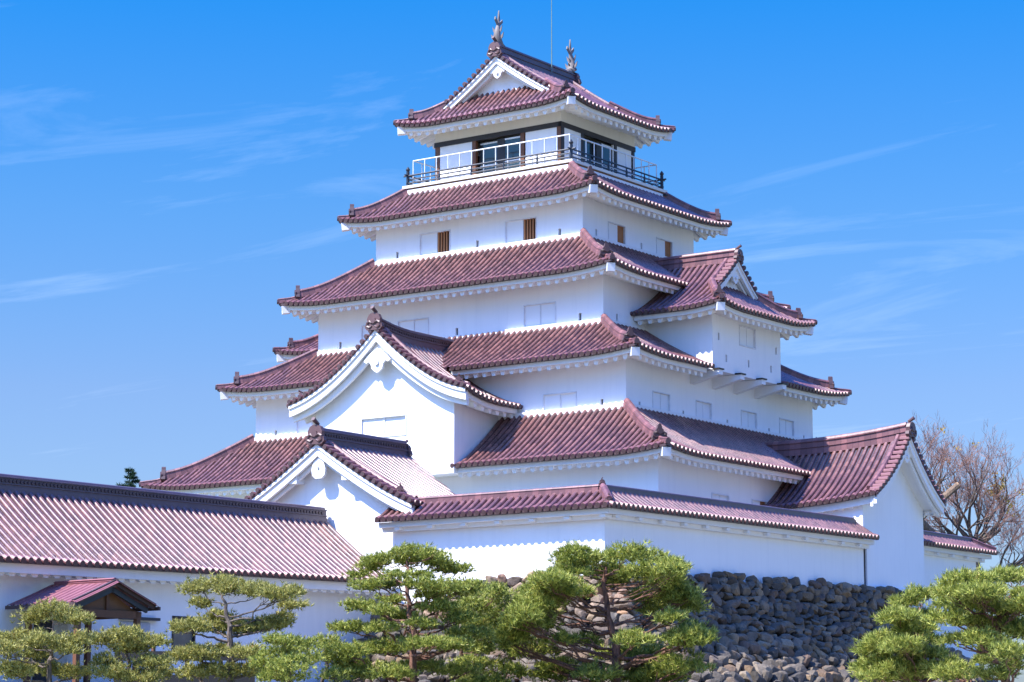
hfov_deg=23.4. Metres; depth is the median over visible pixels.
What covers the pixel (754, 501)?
window
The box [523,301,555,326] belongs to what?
window
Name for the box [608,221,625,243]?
window
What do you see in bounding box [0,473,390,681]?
long hall
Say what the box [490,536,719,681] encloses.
pine tree
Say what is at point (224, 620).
pine tree
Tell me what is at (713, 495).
window
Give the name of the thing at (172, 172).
sky
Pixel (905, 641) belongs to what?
pine tree
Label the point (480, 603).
pine tree
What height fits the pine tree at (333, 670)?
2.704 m
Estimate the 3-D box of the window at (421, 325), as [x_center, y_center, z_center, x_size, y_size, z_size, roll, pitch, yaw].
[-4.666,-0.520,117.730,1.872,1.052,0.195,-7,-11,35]
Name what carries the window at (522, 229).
in the castle keep
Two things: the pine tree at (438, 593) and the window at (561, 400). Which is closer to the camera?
the pine tree at (438, 593)
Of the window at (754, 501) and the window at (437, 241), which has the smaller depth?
the window at (754, 501)
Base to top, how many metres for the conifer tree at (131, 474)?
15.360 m
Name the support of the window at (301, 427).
in the castle keep
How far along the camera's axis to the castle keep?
114.91 m
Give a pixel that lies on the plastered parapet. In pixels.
(512, 533)
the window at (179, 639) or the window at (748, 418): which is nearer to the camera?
the window at (179, 639)
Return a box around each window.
[171,616,195,650]
[296,419,312,433]
[361,322,390,339]
[361,414,406,436]
[397,317,428,333]
[419,229,450,254]
[505,216,536,242]
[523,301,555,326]
[543,391,576,409]
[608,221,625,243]
[652,390,670,410]
[656,237,672,256]
[696,400,711,419]
[711,493,729,500]
[739,325,755,349]
[741,409,757,428]
[752,499,766,504]
[779,418,794,436]
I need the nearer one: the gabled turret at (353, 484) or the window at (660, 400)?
the gabled turret at (353, 484)
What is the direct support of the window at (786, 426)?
in the castle keep
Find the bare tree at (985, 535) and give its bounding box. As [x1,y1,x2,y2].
[912,410,1023,664]
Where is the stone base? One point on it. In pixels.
(793, 629)
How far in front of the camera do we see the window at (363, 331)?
119.48 m
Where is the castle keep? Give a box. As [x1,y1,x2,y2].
[139,0,851,504]
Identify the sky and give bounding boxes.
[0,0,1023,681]
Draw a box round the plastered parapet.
[375,477,879,603]
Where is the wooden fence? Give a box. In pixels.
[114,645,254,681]
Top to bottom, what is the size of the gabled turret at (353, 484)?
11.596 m
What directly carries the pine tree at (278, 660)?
on the ground
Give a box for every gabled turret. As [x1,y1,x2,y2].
[244,417,453,604]
[763,416,946,608]
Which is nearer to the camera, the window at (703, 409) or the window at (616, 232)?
the window at (703, 409)
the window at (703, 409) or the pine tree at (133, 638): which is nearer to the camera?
the pine tree at (133, 638)
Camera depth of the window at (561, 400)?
110.02 m
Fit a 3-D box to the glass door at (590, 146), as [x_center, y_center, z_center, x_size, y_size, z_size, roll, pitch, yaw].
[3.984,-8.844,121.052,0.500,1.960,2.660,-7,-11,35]
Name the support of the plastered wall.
on the ground
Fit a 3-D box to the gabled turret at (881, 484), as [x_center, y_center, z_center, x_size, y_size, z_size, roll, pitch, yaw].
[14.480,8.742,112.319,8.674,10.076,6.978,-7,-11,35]
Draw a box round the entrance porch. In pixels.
[5,578,160,681]
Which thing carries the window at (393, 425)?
in the castle keep
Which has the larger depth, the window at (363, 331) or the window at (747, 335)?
the window at (363, 331)
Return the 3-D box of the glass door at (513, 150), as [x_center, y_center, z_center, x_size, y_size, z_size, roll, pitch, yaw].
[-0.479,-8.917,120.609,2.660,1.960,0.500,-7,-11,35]
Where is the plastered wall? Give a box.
[923,530,997,665]
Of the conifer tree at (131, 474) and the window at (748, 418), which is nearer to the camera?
the window at (748, 418)
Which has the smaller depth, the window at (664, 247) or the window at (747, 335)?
the window at (747, 335)
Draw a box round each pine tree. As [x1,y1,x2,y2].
[0,596,98,681]
[81,620,183,681]
[164,571,313,681]
[247,629,329,681]
[310,632,381,681]
[325,539,494,681]
[443,580,537,681]
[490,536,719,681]
[845,579,979,681]
[919,562,1023,681]
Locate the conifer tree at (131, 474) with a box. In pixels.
[115,467,140,487]
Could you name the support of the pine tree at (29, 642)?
on the ground
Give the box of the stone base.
[333,566,997,681]
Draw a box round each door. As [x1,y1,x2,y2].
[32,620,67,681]
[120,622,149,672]
[479,136,519,173]
[584,140,611,171]
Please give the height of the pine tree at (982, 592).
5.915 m
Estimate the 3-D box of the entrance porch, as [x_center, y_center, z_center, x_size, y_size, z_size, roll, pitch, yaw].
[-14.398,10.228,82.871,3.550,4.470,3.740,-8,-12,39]
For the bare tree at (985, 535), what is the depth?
131.60 m

